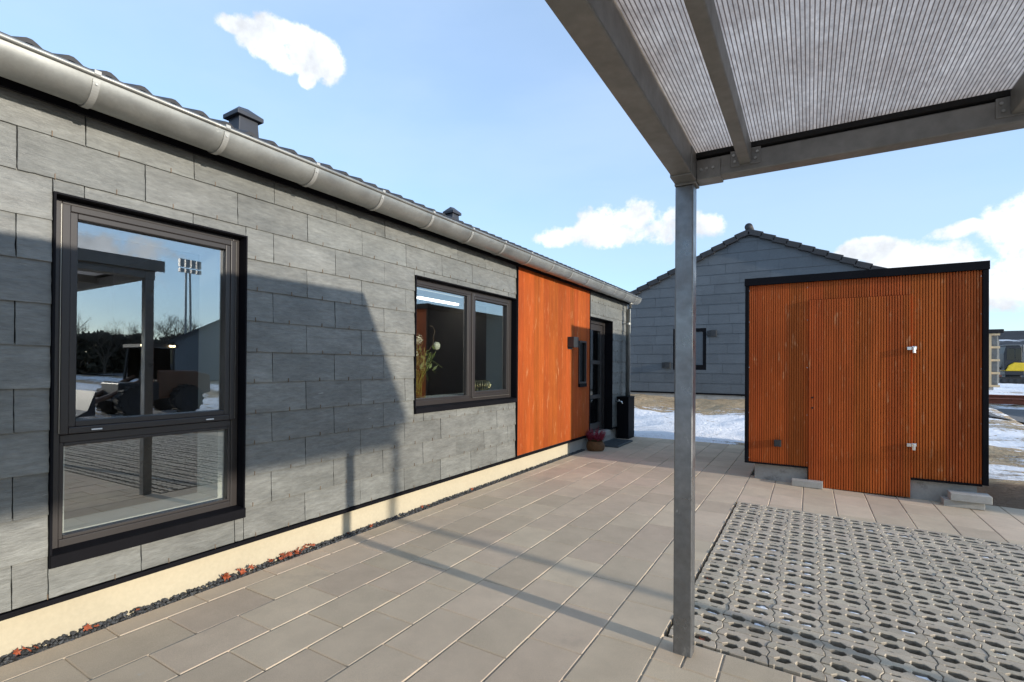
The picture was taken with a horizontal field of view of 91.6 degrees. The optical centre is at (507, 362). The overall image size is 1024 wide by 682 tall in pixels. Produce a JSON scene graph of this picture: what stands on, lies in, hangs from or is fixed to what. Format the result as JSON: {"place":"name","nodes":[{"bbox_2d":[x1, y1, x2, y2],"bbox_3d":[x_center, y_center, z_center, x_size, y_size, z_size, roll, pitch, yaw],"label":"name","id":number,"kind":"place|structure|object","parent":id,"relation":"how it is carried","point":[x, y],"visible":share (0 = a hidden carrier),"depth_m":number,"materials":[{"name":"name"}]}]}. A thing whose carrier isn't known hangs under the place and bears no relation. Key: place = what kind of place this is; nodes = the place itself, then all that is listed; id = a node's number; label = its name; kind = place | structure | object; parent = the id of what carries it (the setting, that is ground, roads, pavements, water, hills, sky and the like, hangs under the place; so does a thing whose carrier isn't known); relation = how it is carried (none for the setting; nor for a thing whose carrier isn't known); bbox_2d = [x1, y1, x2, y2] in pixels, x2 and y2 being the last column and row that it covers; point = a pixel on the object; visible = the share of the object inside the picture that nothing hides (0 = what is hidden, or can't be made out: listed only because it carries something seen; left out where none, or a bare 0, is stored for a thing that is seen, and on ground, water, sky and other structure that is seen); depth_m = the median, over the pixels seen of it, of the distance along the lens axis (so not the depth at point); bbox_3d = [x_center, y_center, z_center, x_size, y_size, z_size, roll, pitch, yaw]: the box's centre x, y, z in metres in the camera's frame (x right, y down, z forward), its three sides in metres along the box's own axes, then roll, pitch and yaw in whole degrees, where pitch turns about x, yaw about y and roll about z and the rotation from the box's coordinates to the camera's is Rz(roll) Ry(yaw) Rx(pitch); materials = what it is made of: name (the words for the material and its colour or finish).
{"place":"outdoors","nodes":[
{"label":"outdoors","id":0,"kind":"place"},
{"bbox_2d":[0,436,1023,681],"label":"paving","id":1,"kind":"structure","parent":0,"point":[468,586],"depth_m":2.93,"materials":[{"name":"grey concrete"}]},
{"bbox_2d":[0,449,584,666],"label":"gravel strip","id":2,"kind":"object","parent":1,"relation":"on","point":[12,657],"visible":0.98,"depth_m":3.06,"materials":[{"name":"grey gravel"}]},
{"bbox_2d":[13,648,20,654],"bbox_3d":[-2.247,1.328,2.286,0.014,0.041,0.036,-37,-44,11],"label":"fallen leaf","id":3,"kind":"object","parent":2,"relation":"on","point":[16,651],"visible":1,"depth_m":2.29,"materials":[{"name":"plant"}]},
{"bbox_2d":[83,623,91,630],"bbox_3d":[-2.105,1.332,2.501,0.044,0.011,0.040,21,38,-13],"label":"fallen leaf","id":4,"kind":"object","parent":2,"relation":"on","point":[87,627],"visible":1,"depth_m":2.50,"materials":[{"name":"orange plant"}]},
{"bbox_2d":[586,440,604,450],"bbox_3d":[1.416,1.333,7.986,0.299,0.148,0.299,0,0,31],"label":"wicker basket","id":5,"kind":"object","parent":1,"relation":"on","point":[595,446],"visible":0.94,"depth_m":7.87,"materials":[{"name":"brown wicker"}]},
{"bbox_2d":[585,428,605,441],"bbox_3d":[1.418,1.158,7.984,0.365,0.280,0.347,0,0,-10],"label":"heather plant","id":6,"kind":"object","parent":5,"relation":"in","point":[594,437],"visible":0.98,"depth_m":7.93,"materials":[{"name":"plant"}]},
{"bbox_2d":[604,438,632,447],"bbox_3d":[1.880,1.399,8.666,0.370,0.031,0.805,0,0,31],"label":"door grating","id":7,"kind":"object","parent":1,"relation":"on","point":[615,443],"depth_m":8.63,"materials":[{"name":"grey metal"}]},
{"bbox_2d":[617,396,634,438],"bbox_3d":[2.251,1.057,9.450,0.240,0.832,0.375,0,0,31],"label":"black cabinet","id":8,"kind":"object","parent":1,"relation":"on","point":[625,419],"visible":0.89,"depth_m":9.31,"materials":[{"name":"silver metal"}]},
{"bbox_2d":[545,0,1023,657],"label":"carport","id":9,"kind":"object","parent":1,"relation":"on","point":[705,92],"visible":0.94,"depth_m":1.72,"materials":[{"name":"grey metal"}]},
{"bbox_2d":[792,478,822,488],"bbox_3d":[3.427,1.382,5.694,0.305,0.070,0.121,0,0,31],"label":"concrete brick","id":10,"kind":"object","parent":1,"relation":"on","point":[816,484],"visible":1,"depth_m":5.65,"materials":[{"name":"grey concrete"}]},
{"bbox_2d":[940,496,984,509],"bbox_3d":[4.578,1.414,5.014,0.312,0.070,0.150,0,0,31],"label":"concrete brick","id":11,"kind":"object","parent":1,"relation":"on","point":[945,501],"visible":0.84,"depth_m":4.96,"materials":[{"name":"grey concrete"}]},
{"bbox_2d":[947,490,992,504],"bbox_3d":[4.608,1.342,4.970,0.310,0.074,0.176,0,0,31],"label":"concrete brick","id":12,"kind":"object","parent":11,"relation":"on","point":[971,497],"visible":1,"depth_m":4.92,"materials":[{"name":"grey concrete"}]},
{"bbox_2d":[0,0,1023,330],"label":"sky","id":13,"kind":"structure","parent":0,"point":[489,111],"materials":[{"name":"blue"}]},
{"bbox_2d":[630,383,1023,508],"bbox_3d":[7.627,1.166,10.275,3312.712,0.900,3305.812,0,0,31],"label":"ground","id":14,"kind":"structure","parent":0,"point":[721,421],"depth_m":10.38,"materials":[{"name":"white snow"}]},
{"bbox_2d":[0,31,641,661],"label":"slate house","id":15,"kind":"structure","parent":14,"relation":"on","point":[210,329],"depth_m":3.46,"materials":[{"name":"stone"}]},
{"bbox_2d":[47,191,247,568],"bbox_3d":[-2.075,0.085,2.871,0.396,1.795,0.955,0,0,31],"label":"window","id":16,"kind":"structure","parent":15,"relation":"in","point":[219,421],"depth_m":2.85,"materials":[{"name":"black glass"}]},
{"bbox_2d":[417,296,458,305],"bbox_3d":[-0.989,-0.883,7.180,0.060,0.030,0.900,0,0,31],"label":"ceiling light","id":17,"kind":"object","parent":15,"relation":"attached to","point":[437,300],"visible":0.86,"depth_m":7.11,"materials":[{"name":"white"}]},
{"bbox_2d":[413,275,516,413],"bbox_3d":[-0.520,-0.157,5.434,0.396,1.272,1.840,0,0,31],"label":"window","id":18,"kind":"structure","parent":15,"relation":"in","point":[501,317],"depth_m":5.60,"materials":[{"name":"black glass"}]},
{"bbox_2d":[475,380,490,390],"bbox_3d":[-0.320,0.284,5.898,0.257,0.144,0.255,0,0,31],"label":"wire bowl","id":19,"kind":"object","parent":15,"relation":"on","point":[488,386],"visible":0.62,"depth_m":5.83,"materials":[{"name":"gold metal"}]},
{"bbox_2d":[568,337,578,348],"bbox_3d":[0.987,-0.289,7.444,0.102,0.182,0.180,0,0,31],"label":"wall lamp","id":20,"kind":"object","parent":15,"relation":"attached to","point":[573,342],"visible":1,"depth_m":7.39,"materials":[{"name":"grey metal"}]},
{"bbox_2d":[578,341,586,386],"bbox_3d":[1.174,0.024,7.883,0.075,0.725,0.290,0,0,31],"label":"window","id":21,"kind":"structure","parent":15,"relation":"in","point":[582,349],"depth_m":7.93,"materials":[{"name":"black glass"}]},
{"bbox_2d":[586,316,612,441],"bbox_3d":[1.540,0.279,8.694,0.242,2.070,1.090,0,0,31],"label":"door","id":22,"kind":"structure","parent":15,"relation":"in","point":[604,327],"depth_m":9.10,"materials":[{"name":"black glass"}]},
{"bbox_3d":[-0.911,0.212,4.923,0.155,0.270,0.155,0,0,31],"label":"glass vase","id":23,"kind":"object","parent":15,"relation":"on","visible":0},
{"bbox_2d":[416,326,442,395],"bbox_3d":[-0.837,-0.023,5.016,0.235,0.708,0.566,0,0,31],"label":"flower arrangement","id":24,"kind":"object","parent":23,"relation":"in","point":[434,346],"visible":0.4,"depth_m":4.97,"materials":[{"name":"green plant"}]},
{"bbox_2d":[627,223,884,399],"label":"gable house","id":25,"kind":"structure","parent":14,"relation":"on","point":[725,269],"depth_m":15.82,"materials":[{"name":"grey stone"}]},
{"bbox_2d":[662,362,670,367],"bbox_3d":[5.284,0.088,16.585,0.285,0.200,0.105,0,0,31],"label":"wall bracket","id":26,"kind":"object","parent":25,"relation":"attached to","point":[666,364],"depth_m":16.54,"materials":[{"name":"grey metal"}]},
{"bbox_2d":[673,328,705,369],"bbox_3d":[5.965,-0.434,16.292,1.030,1.350,0.060,0,0,31],"label":"window","id":27,"kind":"structure","parent":25,"relation":"in","point":[698,367],"depth_m":16.07,"materials":[{"name":"black metal"}]},
{"bbox_2d":[707,330,716,336],"bbox_3d":[6.506,-0.928,15.855,0.285,0.200,0.105,0,0,31],"label":"wall bracket","id":28,"kind":"object","parent":25,"relation":"attached to","point":[711,333],"depth_m":15.80,"materials":[{"name":"grey metal"}]},
{"bbox_2d":[745,260,989,501],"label":"garden shed","id":29,"kind":"structure","parent":14,"relation":"on","point":[876,381],"depth_m":5.43,"materials":[{"name":"orange wood"}]},
{"bbox_2d":[774,439,780,446],"bbox_3d":[3.194,0.953,5.885,0.074,0.074,0.072,0,0,31],"label":"outdoor socket","id":30,"kind":"object","parent":29,"relation":"attached to","point":[777,443],"visible":1,"depth_m":5.85,"materials":[{"name":"grey plastic"}]},
{"bbox_2d":[808,295,916,497],"bbox_3d":[3.889,0.357,5.492,0.971,2.148,0.069,0,0,31],"label":"door","id":31,"kind":"structure","parent":29,"relation":"in","point":[859,379],"depth_m":5.49,"materials":[{"name":"orange wood"}]},
{"bbox_2d":[989,329,1003,389],"bbox_3d":[20.796,-0.043,22.338,1.840,2.770,1.380,0,0,31],"label":"timber crate","id":32,"kind":"object","parent":14,"relation":"on","point":[994,359],"visible":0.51,"depth_m":21.52,"materials":[{"name":"beige wood"}]},
{"bbox_2d":[989,394,1023,398],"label":"steel beam","id":33,"kind":"structure","parent":14,"relation":"on","point":[1008,396],"depth_m":15.96,"materials":[{"name":"metal"}]},
{"bbox_2d":[992,331,1023,376],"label":"row house","id":34,"kind":"structure","parent":14,"relation":"on","point":[1011,338],"depth_m":46.54,"materials":[{"name":"tile"}]},
{"bbox_2d":[999,345,1023,383],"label":"mini excavator","id":35,"kind":"object","parent":14,"relation":"on","point":[1010,371],"visible":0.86,"depth_m":31.21,"materials":[{"name":"metal"}]},
{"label":"soil bed","id":36,"kind":"structure","parent":14,"relation":"on","visible":0},
{"bbox_2d":[695,508,1005,681],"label":"snow patches","id":37,"kind":"object","parent":36,"relation":"on","point":[762,607],"visible":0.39,"depth_m":2.77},
{"bbox_2d":[668,501,1023,681],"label":"grass paver paving","id":38,"kind":"structure","parent":0,"point":[960,580],"depth_m":2.93,"materials":[{"name":"grey concrete"}]},
{"bbox_2d":[989,408,1023,421],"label":"road","id":39,"kind":"structure","parent":0,"point":[1017,414],"depth_m":12.76,"materials":[{"name":"grey asphalt"}]},
{"bbox_2d":[989,398,1023,404],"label":"steel beam","id":40,"kind":"structure","parent":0,"point":[1005,401],"depth_m":15.60,"materials":[{"name":"brown metal"}]}
]}

